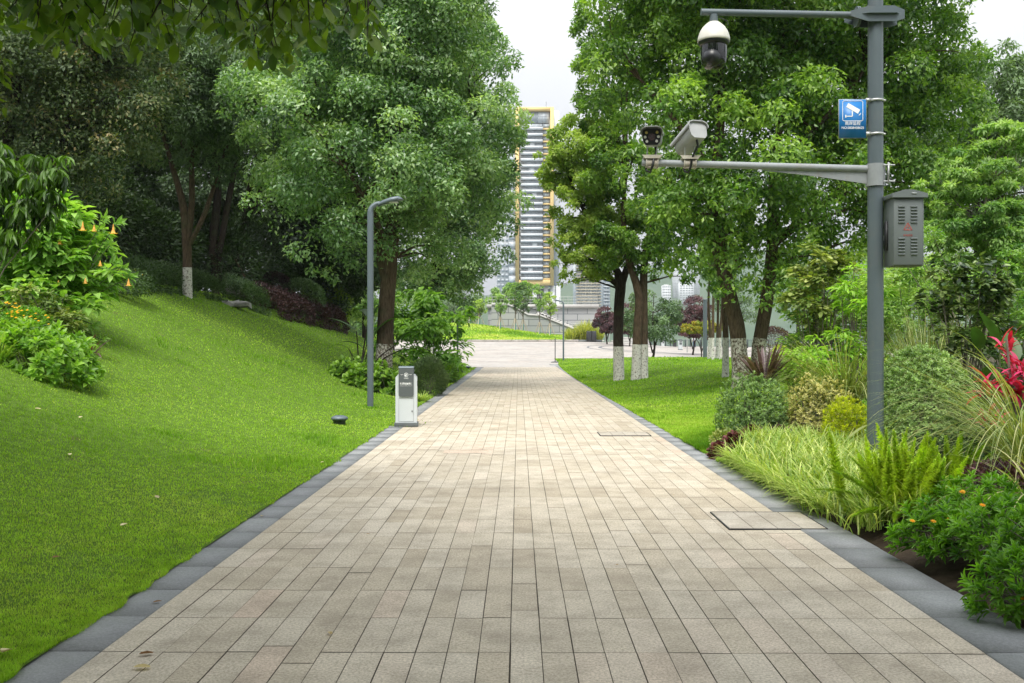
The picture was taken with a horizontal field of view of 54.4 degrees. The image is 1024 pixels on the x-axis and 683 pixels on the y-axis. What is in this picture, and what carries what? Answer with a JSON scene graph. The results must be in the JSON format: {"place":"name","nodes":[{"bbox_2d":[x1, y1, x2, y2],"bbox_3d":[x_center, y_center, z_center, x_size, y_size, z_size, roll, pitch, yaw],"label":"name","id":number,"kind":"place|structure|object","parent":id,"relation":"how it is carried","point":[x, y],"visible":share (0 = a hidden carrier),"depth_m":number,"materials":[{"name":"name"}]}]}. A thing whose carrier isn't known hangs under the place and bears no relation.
{"place":"outdoors","nodes":[
{"label":"outdoors","id":0,"kind":"place"},
{"bbox_2d":[0,262,475,682],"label":"lawn","id":1,"kind":"structure","parent":0,"point":[163,356],"depth_m":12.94,"materials":[{"name":"green plant"}]},
{"bbox_2d":[0,302,53,327],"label":"golden flower bush","id":2,"kind":"object","parent":1,"relation":"on","point":[33,311],"visible":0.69,"depth_m":15.87,"materials":[{"name":"green plant"}]},
{"bbox_2d":[0,142,74,277],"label":"long leaf shrub","id":3,"kind":"object","parent":1,"relation":"on","point":[18,178],"visible":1,"depth_m":13.45,"materials":[{"name":"green plant"}]},
{"bbox_2d":[0,282,89,333],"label":"variegated bush","id":4,"kind":"object","parent":1,"relation":"on","point":[66,317],"visible":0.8,"depth_m":16.36,"materials":[{"name":"green plant"}]},
{"bbox_2d":[0,316,106,389],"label":"rosette bush","id":5,"kind":"object","parent":1,"relation":"on","point":[79,363],"visible":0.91,"depth_m":13.38,"materials":[{"name":"green plant"}]},
{"bbox_2d":[0,186,138,343],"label":"trumpet shrub","id":6,"kind":"object","parent":1,"relation":"on","point":[49,267],"visible":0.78,"depth_m":17.60,"materials":[{"name":"green plant"}]},
{"bbox_2d":[0,0,200,211],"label":"podded tree","id":7,"kind":"object","parent":1,"relation":"on","point":[37,66],"visible":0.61,"depth_m":26.61,"materials":[{"name":"green plant"}]},
{"bbox_2d":[110,266,156,297],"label":"flower dotted bush","id":8,"kind":"object","parent":1,"relation":"on","point":[135,270],"visible":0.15,"depth_m":25.61,"materials":[{"name":"green plant"}]},
{"bbox_2d":[93,191,209,285],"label":"undergrowth bush","id":9,"kind":"object","parent":1,"relation":"on","point":[168,216],"visible":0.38,"depth_m":35.49,"materials":[{"name":"green plant"}]},
{"bbox_2d":[116,252,196,296],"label":"dark hedge","id":10,"kind":"object","parent":1,"relation":"on","point":[167,270],"visible":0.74,"depth_m":30.29,"materials":[{"name":"green plant"}]},
{"bbox_2d":[128,190,249,289],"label":"undergrowth bush","id":11,"kind":"object","parent":1,"relation":"on","point":[198,213],"visible":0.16,"depth_m":41.51,"materials":[{"name":"green plant"}]},
{"bbox_2d":[103,0,294,298],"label":"slope tree","id":12,"kind":"object","parent":1,"relation":"on","point":[199,125],"visible":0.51,"depth_m":31.47,"materials":[{"name":"green plant"}]},
{"bbox_2d":[176,266,228,301],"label":"dark hedge","id":13,"kind":"object","parent":1,"relation":"on","point":[199,276],"visible":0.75,"depth_m":35.10,"materials":[{"name":"green plant"}]},
{"bbox_2d":[160,223,267,297],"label":"undergrowth bush","id":14,"kind":"object","parent":1,"relation":"on","point":[238,238],"visible":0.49,"depth_m":40.58,"materials":[{"name":"green plant"}]},
{"bbox_2d":[221,273,271,316],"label":"dark hedge","id":15,"kind":"object","parent":1,"relation":"on","point":[247,286],"visible":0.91,"depth_m":38.05,"materials":[{"name":"green plant"}]},
{"bbox_2d":[192,205,301,290],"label":"undergrowth bush","id":16,"kind":"object","parent":1,"relation":"on","point":[258,226],"visible":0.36,"depth_m":45.61,"materials":[{"name":"green plant"}]},
{"bbox_2d":[179,0,345,293],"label":"woodland tree","id":17,"kind":"object","parent":1,"relation":"on","point":[214,233],"visible":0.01,"depth_m":39.96,"materials":[{"name":"green plant"}]},
{"bbox_2d":[240,280,350,334],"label":"burgundy hedge","id":18,"kind":"object","parent":1,"relation":"on","point":[287,300],"visible":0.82,"depth_m":42.73,"materials":[{"name":"red plant"}]},
{"bbox_2d":[275,277,326,318],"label":"clipped ball","id":19,"kind":"object","parent":1,"relation":"on","point":[304,282],"visible":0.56,"depth_m":45.22,"materials":[{"name":"green plant"}]},
{"bbox_2d":[237,3,410,270],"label":"woodland tree","id":20,"kind":"object","parent":1,"relation":"on","point":[249,189],"visible":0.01,"depth_m":45.93,"materials":[{"name":"green plant"}]},
{"bbox_2d":[327,354,366,378],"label":"leafy clump","id":21,"kind":"object","parent":1,"relation":"on","point":[338,368],"visible":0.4,"depth_m":27.77,"materials":[{"name":"green plant"}]},
{"bbox_2d":[339,360,381,390],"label":"leafy clump","id":22,"kind":"object","parent":1,"relation":"on","point":[353,377],"visible":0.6,"depth_m":26.39,"materials":[{"name":"green plant"}]},
{"bbox_2d":[209,0,534,368],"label":"camphor tree","id":23,"kind":"object","parent":1,"relation":"on","point":[396,107],"visible":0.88,"depth_m":28.32,"materials":[{"name":"green plant"}]},
{"bbox_2d":[330,303,426,361],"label":"paddle leaf plant","id":24,"kind":"object","parent":1,"relation":"on","point":[364,311],"visible":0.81,"depth_m":29.61,"materials":[{"name":"green plant"}]},
{"bbox_2d":[360,364,398,395],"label":"leafy clump","id":25,"kind":"object","parent":1,"relation":"on","point":[386,383],"visible":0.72,"depth_m":25.81,"materials":[{"name":"green plant"}]},
{"bbox_2d":[367,196,403,406],"bbox_3d":[-2.728,-0.808,21.418,0.762,4.650,0.300,0,0,0],"label":"street lamp","id":26,"kind":"object","parent":1,"relation":"on","point":[370,304],"visible":0.91,"depth_m":21.36,"materials":[{"name":"metal"}]},
{"bbox_2d":[365,286,479,378],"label":"broad leaf shrub","id":27,"kind":"object","parent":1,"relation":"on","point":[432,326],"visible":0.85,"depth_m":39.77,"materials":[{"name":"green plant"}]},
{"bbox_2d":[414,355,450,395],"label":"needle bush","id":28,"kind":"object","parent":1,"relation":"on","point":[432,365],"visible":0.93,"depth_m":27.33,"materials":[{"name":"green plant"}]},
{"bbox_2d":[375,0,523,353],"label":"camphor tree","id":29,"kind":"object","parent":1,"relation":"on","point":[477,262],"visible":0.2,"depth_m":45.23,"materials":[{"name":"green plant"}]},
{"bbox_2d":[355,322,570,339],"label":"grass","id":30,"kind":"structure","parent":0,"point":[518,333],"depth_m":129.22,"materials":[{"name":"green plant"}]},
{"bbox_2d":[497,189,508,293],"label":"apartment block","id":31,"kind":"structure","parent":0,"point":[502,278],"depth_m":380.02,"materials":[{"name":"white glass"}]},
{"bbox_2d":[509,102,559,308],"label":"yellow framed tower","id":32,"kind":"structure","parent":0,"point":[535,255],"depth_m":345.12,"materials":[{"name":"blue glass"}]},
{"bbox_2d":[60,364,1023,682],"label":"path","id":33,"kind":"structure","parent":0,"point":[226,624],"depth_m":6.14,"materials":[{"name":"stone"}]},
{"bbox_2d":[394,366,418,426],"bbox_3d":[-1.865,0.965,17.613,0.415,1.058,0.340,0,0,-4],"label":"ash bin","id":34,"kind":"object","parent":33,"relation":"on","point":[406,383],"visible":1,"depth_m":17.46,"materials":[{"name":"white metal"}]},
{"bbox_2d":[710,512,827,529],"bbox_3d":[2.124,1.496,8.316,0.789,0.016,0.789,0,0,0],"label":"access cover","id":35,"kind":"object","parent":33,"relation":"on","point":[754,520],"visible":1,"depth_m":8.25,"materials":[{"name":"grey stone"}]},
{"bbox_2d":[573,248,602,311],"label":"apartment block","id":36,"kind":"structure","parent":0,"point":[590,292],"depth_m":429.65,"materials":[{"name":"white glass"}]},
{"bbox_2d":[164,284,1023,628],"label":"ground","id":37,"kind":"structure","parent":0,"point":[948,572],"depth_m":6.91,"materials":[{"name":"soil"}]},
{"bbox_2d":[14,134,151,263],"bbox_3d":[-14.461,-4.503,32.989,5.526,5.032,6.202,0,0,0],"label":"undergrowth bush","id":38,"kind":"object","parent":37,"relation":"on","point":[122,236],"visible":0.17,"depth_m":33.09,"materials":[{"name":"green plant"}]},
{"bbox_2d":[31,11,195,259],"bbox_3d":[-15.584,-8.698,37.633,8.902,12.810,7.782,0,0,-22],"label":"woodland tree","id":39,"kind":"object","parent":37,"relation":"on","point":[154,187],"visible":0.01,"depth_m":37.77,"materials":[{"name":"green plant"}]},
{"bbox_2d":[71,182,173,273],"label":"undergrowth bush","id":40,"kind":"object","parent":37,"relation":"on","point":[150,249],"visible":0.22,"depth_m":34.73,"materials":[{"name":"green plant"}]},
{"bbox_2d":[0,0,387,117],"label":"overhanging tree","id":41,"kind":"object","parent":37,"relation":"on","point":[301,17],"visible":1,"depth_m":7.09,"materials":[{"name":"green plant"}]},
{"bbox_2d":[105,167,286,289],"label":"woodland tree","id":42,"kind":"object","parent":37,"relation":"on","point":[167,184],"visible":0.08,"depth_m":53.45,"materials":[{"name":"green plant"}]},
{"bbox_2d":[113,130,279,258],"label":"woodland tree","id":43,"kind":"object","parent":37,"relation":"on","point":[201,164],"visible":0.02,"depth_m":56.86,"materials":[{"name":"green plant"}]},
{"bbox_2d":[3,367,482,682],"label":"kerb","id":44,"kind":"structure","parent":37,"relation":"on","point":[61,661],"depth_m":6.15,"materials":[{"name":"grey stone"}]},
{"bbox_2d":[257,168,386,327],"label":"woodland tree","id":45,"kind":"object","parent":37,"relation":"on","point":[353,285],"visible":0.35,"depth_m":49.29,"materials":[{"name":"green plant"}]},
{"bbox_2d":[348,279,402,337],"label":"round tree","id":46,"kind":"object","parent":37,"relation":"on","point":[362,317],"visible":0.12,"depth_m":59.95,"materials":[{"name":"green plant"}]},
{"bbox_2d":[491,303,573,334],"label":"stair wall","id":47,"kind":"structure","parent":37,"relation":"on","point":[531,321],"depth_m":145.99,"materials":[{"name":"concrete"}]},
{"bbox_2d":[487,297,598,326],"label":"terrace wall","id":48,"kind":"structure","parent":37,"relation":"on","point":[574,315],"depth_m":151.94,"materials":[{"name":"concrete"}]},
{"bbox_2d":[725,339,796,386],"bbox_3d":[4.015,0.353,16.248,1.418,0.845,1.404,0,0,0],"label":"cordyline","id":49,"kind":"object","parent":37,"relation":"on","point":[761,366],"visible":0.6,"depth_m":16.04,"materials":[{"name":"purple plant"}]},
{"bbox_2d":[642,0,904,451],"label":"camera pole","id":50,"kind":"object","parent":37,"relation":"on","point":[875,17],"visible":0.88,"depth_m":11.41,"materials":[{"name":"grey metal"}]},
{"bbox_2d":[640,126,663,172],"bbox_3d":[1.621,-2.220,11.496,0.256,0.575,0.512,0,0,10],"label":"security camera","id":51,"kind":"object","parent":50,"relation":"attached to","point":[652,136],"visible":1,"depth_m":11.37,"materials":[{"name":"metal"}]},
{"bbox_2d":[670,120,708,173],"bbox_3d":[2.030,-2.224,11.534,0.286,0.596,0.521,0,0,-20],"label":"bullet camera","id":52,"kind":"object","parent":50,"relation":"attached to","point":[689,138],"visible":1,"depth_m":11.40,"materials":[{"name":"metal"}]},
{"bbox_2d":[697,13,729,70],"bbox_3d":[2.317,-3.435,11.435,0.372,0.638,0.372,0,0,0],"label":"dome camera","id":53,"kind":"object","parent":50,"relation":"hanging from","point":[713,41],"visible":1,"depth_m":11.31,"materials":[{"name":"white paint"}]},
{"bbox_2d":[838,98,885,138],"bbox_3d":[4.021,-2.560,11.474,0.550,0.462,0.193,0,0,0],"label":"surveillance sign","id":54,"kind":"object","parent":50,"relation":"attached to","point":[852,118],"visible":1,"depth_m":11.41,"materials":[{"name":"metal"}]},
{"bbox_2d":[883,189,927,267],"bbox_3d":[4.429,-1.276,11.329,0.449,0.851,0.394,0,0,0],"label":"control box","id":55,"kind":"object","parent":50,"relation":"attached to","point":[904,228],"visible":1,"depth_m":11.17,"materials":[{"name":"grey metal"}]},
{"bbox_2d":[894,199,921,264],"bbox_3d":[4.442,-1.227,11.175,0.315,0.733,0.012,0,0,0],"label":"door","id":56,"kind":"structure","parent":55,"relation":"in","point":[916,232],"depth_m":11.17,"materials":[{"name":"grey metal"}]},
{"bbox_2d":[549,364,1023,679],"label":"kerb","id":57,"kind":"structure","parent":37,"relation":"on","point":[992,636],"depth_m":6.35,"materials":[{"name":"grey stone"}]},
{"bbox_2d":[778,350,834,426],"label":"bush","id":58,"kind":"object","parent":37,"relation":"on","point":[796,365],"visible":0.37,"depth_m":15.83,"materials":[{"name":"green plant"}]},
{"bbox_2d":[774,239,863,415],"bbox_3d":[5.419,-0.224,17.458,1.509,3.142,1.172,0,0,0],"label":"variegated shrub","id":59,"kind":"object","parent":37,"relation":"on","point":[821,308],"visible":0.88,"depth_m":17.32,"materials":[{"name":"green plant"}]},
{"bbox_2d":[780,372,857,435],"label":"cream shrub","id":60,"kind":"object","parent":37,"relation":"on","point":[802,416],"visible":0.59,"depth_m":14.23,"materials":[{"name":"beige plant"}]},
{"bbox_2d":[740,323,915,428],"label":"fountain grass","id":61,"kind":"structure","parent":37,"relation":"on","point":[855,390],"depth_m":14.99,"materials":[{"name":"green plant"}]},
{"bbox_2d":[779,259,898,403],"bbox_3d":[5.370,-0.075,16.505,1.954,2.852,1.355,0,0,0],"label":"green shrub","id":62,"kind":"object","parent":37,"relation":"on","point":[845,307],"visible":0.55,"depth_m":16.40,"materials":[{"name":"green plant"}]},
{"bbox_2d":[703,420,976,534],"bbox_3d":[3.531,1.255,10.541,2.472,0.553,6.333,0,0,0],"label":"striped ground cover","id":63,"kind":"object","parent":37,"relation":"on","point":[784,450],"visible":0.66,"depth_m":10.11,"materials":[{"name":"green plant"}]},
{"bbox_2d":[819,395,866,446],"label":"yellow shrub","id":64,"kind":"object","parent":37,"relation":"on","point":[846,409],"visible":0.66,"depth_m":12.91,"materials":[{"name":"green plant"}]},
{"bbox_2d":[813,422,968,522],"bbox_3d":[2.983,1.030,7.909,1.167,0.728,0.869,0,0,-23],"label":"foxtail fern","id":65,"kind":"object","parent":37,"relation":"on","point":[905,470],"visible":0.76,"depth_m":7.91,"materials":[{"name":"green plant"}]},
{"bbox_2d":[864,343,982,457],"bbox_3d":[4.885,0.699,11.874,1.292,1.390,1.161,0,0,0],"label":"round shrub","id":66,"kind":"object","parent":37,"relation":"on","point":[891,383],"visible":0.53,"depth_m":11.60,"materials":[{"name":"green plant"}]},
{"bbox_2d":[839,335,1023,493],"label":"fountain grass","id":67,"kind":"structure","parent":37,"relation":"on","point":[1016,448],"depth_m":9.28,"materials":[{"name":"green plant"}]},
{"bbox_2d":[883,494,995,566],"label":"daisy bush","id":68,"kind":"object","parent":37,"relation":"on","point":[914,523],"visible":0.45,"depth_m":6.71,"materials":[{"name":"green plant"}]},
{"bbox_2d":[909,432,994,476],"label":"filler plant","id":69,"kind":"object","parent":37,"relation":"on","point":[941,442],"visible":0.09,"depth_m":10.10,"materials":[{"name":"green plant"}]},
{"bbox_2d":[927,431,997,486],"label":"foxtail fern","id":70,"kind":"object","parent":37,"relation":"on","point":[946,448],"visible":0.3,"depth_m":8.88,"materials":[{"name":"green plant"}]},
{"bbox_2d":[917,469,1021,522],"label":"daisy bush","id":71,"kind":"object","parent":37,"relation":"on","point":[987,481],"visible":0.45,"depth_m":7.56,"materials":[{"name":"green plant"}]},
{"bbox_2d":[925,485,1023,562],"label":"daisy bush","id":72,"kind":"object","parent":37,"relation":"on","point":[962,528],"visible":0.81,"depth_m":6.32,"materials":[{"name":"green plant"}]},
{"bbox_2d":[957,538,1023,628],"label":"daisy bush","id":73,"kind":"object","parent":37,"relation":"on","point":[1011,584],"visible":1,"depth_m":5.31,"materials":[{"name":"green plant"}]},
{"bbox_2d":[960,456,1023,499],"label":"purple edging","id":74,"kind":"object","parent":37,"relation":"on","point":[1000,464],"visible":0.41,"depth_m":8.56,"materials":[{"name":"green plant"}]},
{"bbox_2d":[961,349,1023,444],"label":"filler plant","id":75,"kind":"object","parent":37,"relation":"on","point":[992,378],"visible":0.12,"depth_m":12.53,"materials":[{"name":"green plant"}]},
{"bbox_2d":[962,325,1023,451],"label":"red cordyline","id":76,"kind":"object","parent":37,"relation":"on","point":[1013,359],"visible":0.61,"depth_m":10.95,"materials":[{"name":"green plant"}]},
{"bbox_2d":[970,311,1021,459],"bbox_3d":[5.546,0.518,11.453,0.720,1.731,0.264,0,0,-28],"label":"canna","id":77,"kind":"object","parent":37,"relation":"on","point":[978,338],"visible":0.48,"depth_m":11.45,"materials":[{"name":"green plant"}]},
{"bbox_2d":[971,508,1023,572],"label":"daisy bush","id":78,"kind":"object","parent":37,"relation":"on","point":[1008,528],"visible":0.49,"depth_m":6.00,"materials":[{"name":"green plant"}]},
{"bbox_2d":[194,0,1023,302],"label":"sky","id":79,"kind":"structure","parent":0,"point":[538,29],"materials":[{"name":"white"}]},
{"bbox_2d":[374,246,1023,345],"bbox_3d":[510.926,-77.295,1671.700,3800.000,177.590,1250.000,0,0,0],"label":"hills","id":80,"kind":"structure","parent":0,"point":[566,291],"depth_m":1300.93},
{"bbox_2d":[395,342,1004,366],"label":"plaza","id":81,"kind":"structure","parent":0,"point":[490,352],"depth_m":91.70,"materials":[{"name":"grey concrete"}]},
{"bbox_2d":[501,279,537,308],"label":"tree","id":82,"kind":"object","parent":81,"relation":"on","point":[526,286],"visible":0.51,"depth_m":158.49,"materials":[{"name":"green plant"}]},
{"bbox_2d":[561,319,604,341],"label":"reed planter","id":83,"kind":"object","parent":81,"relation":"on","point":[578,332],"visible":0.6,"depth_m":119.65,"materials":[{"name":"yellow plant"}]},
{"bbox_2d":[591,305,613,343],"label":"tree","id":84,"kind":"object","parent":81,"relation":"on","point":[605,327],"visible":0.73,"depth_m":107.69,"materials":[{"name":"purple plant"}]},
{"bbox_2d":[671,295,711,354],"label":"tree","id":85,"kind":"object","parent":81,"relation":"on","point":[694,312],"visible":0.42,"depth_m":85.18,"materials":[{"name":"purple plant"}]},
{"bbox_2d":[714,282,759,324],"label":"promenade tree","id":86,"kind":"object","parent":81,"relation":"on","point":[748,301],"visible":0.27,"depth_m":103.92,"materials":[{"name":"green plant"}]},
{"bbox_2d":[554,356,996,481],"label":"lawn","id":87,"kind":"structure","parent":0,"point":[670,385],"depth_m":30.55,"materials":[{"name":"green plant"}]},
{"bbox_2d":[532,112,641,380],"bbox_3d":[2.814,-3.319,36.022,4.224,9.814,3.213,0,0,0],"label":"white foot tree","id":88,"kind":"object","parent":87,"relation":"on","point":[566,163],"visible":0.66,"depth_m":35.59,"materials":[{"name":"green plant"}]},
{"bbox_2d":[567,0,711,380],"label":"white foot tree","id":89,"kind":"object","parent":87,"relation":"on","point":[624,237],"visible":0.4,"depth_m":34.64,"materials":[{"name":"brown plant"}]},
{"bbox_2d":[623,289,683,356],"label":"tree","id":90,"kind":"object","parent":87,"relation":"on","point":[672,314],"visible":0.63,"depth_m":73.81,"materials":[{"name":"green plant"}]},
{"bbox_2d":[680,320,715,356],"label":"tree","id":91,"kind":"object","parent":87,"relation":"on","point":[695,327],"visible":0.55,"depth_m":75.65,"materials":[{"name":"yellow plant"}]},
{"bbox_2d":[686,246,734,359],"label":"slim tree","id":92,"kind":"object","parent":87,"relation":"on","point":[712,326],"visible":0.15,"depth_m":52.88,"materials":[{"name":"green plant"}]},
{"bbox_2d":[694,207,761,377],"bbox_3d":[6.327,-1.532,29.959,2.252,5.539,2.038,0,0,20],"label":"slim tree","id":93,"kind":"object","parent":87,"relation":"on","point":[725,330],"visible":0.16,"depth_m":29.41,"materials":[{"name":"green plant"}]},
{"bbox_2d":[712,371,790,432],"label":"round shrub","id":94,"kind":"object","parent":87,"relation":"on","point":[764,417],"visible":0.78,"depth_m":14.41,"materials":[{"name":"green plant"}]},
{"bbox_2d":[575,0,1000,388],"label":"twin trunk tree","id":95,"kind":"object","parent":87,"relation":"on","point":[787,104],"visible":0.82,"depth_m":24.48,"materials":[{"name":"green plant"}]},
{"bbox_2d":[776,266,866,362],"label":"backing bush","id":96,"kind":"object","parent":87,"relation":"on","point":[791,335],"visible":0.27,"depth_m":20.73,"materials":[{"name":"green plant"}]},
{"bbox_2d":[837,250,921,364],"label":"backing bush","id":97,"kind":"object","parent":87,"relation":"on","point":[854,259],"visible":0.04,"depth_m":23.50,"materials":[{"name":"green plant"}]},
{"bbox_2d":[900,37,1023,368],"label":"loose tree","id":98,"kind":"object","parent":87,"relation":"on","point":[1007,86],"visible":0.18,"depth_m":32.70,"materials":[{"name":"green plant"}]},
{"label":"lawn","id":99,"kind":"structure","parent":0,"visible":0},
{"bbox_2d":[846,260,958,384],"bbox_3d":[8.237,-0.387,21.039,2.190,2.969,2.454,0,0,0],"label":"backing bush","id":100,"kind":"object","parent":99,"relation":"on","point":[890,304],"visible":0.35,"depth_m":20.66,"materials":[{"name":"green plant"}]},
{"bbox_2d":[884,299,994,429],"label":"fountain grass","id":101,"kind":"object","parent":99,"relation":"on","point":[912,341],"depth_m":15.22,"materials":[{"name":"green plant"}]},
{"bbox_2d":[895,231,990,358],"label":"backing bush","id":102,"kind":"object","parent":99,"relation":"on","point":[911,286],"visible":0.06,"depth_m":22.96,"materials":[{"name":"green plant"}]},
{"bbox_2d":[901,225,1023,413],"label":"backing shrub","id":103,"kind":"object","parent":99,"relation":"on","point":[1018,315],"visible":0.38,"depth_m":15.80,"materials":[{"name":"green plant"}]},
{"bbox_2d":[907,249,1020,419],"bbox_3d":[6.442,0.007,14.111,1.479,2.726,1.214,0,0,-19],"label":"leathery shrub","id":104,"kind":"object","parent":99,"relation":"on","point":[996,287],"visible":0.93,"depth_m":14.02,"materials":[{"name":"green plant"}]},
{"bbox_2d":[910,117,1023,408],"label":"feathery tree","id":105,"kind":"object","parent":99,"relation":"on","point":[999,227],"visible":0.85,"depth_m":17.71,"materials":[{"name":"green plant"}]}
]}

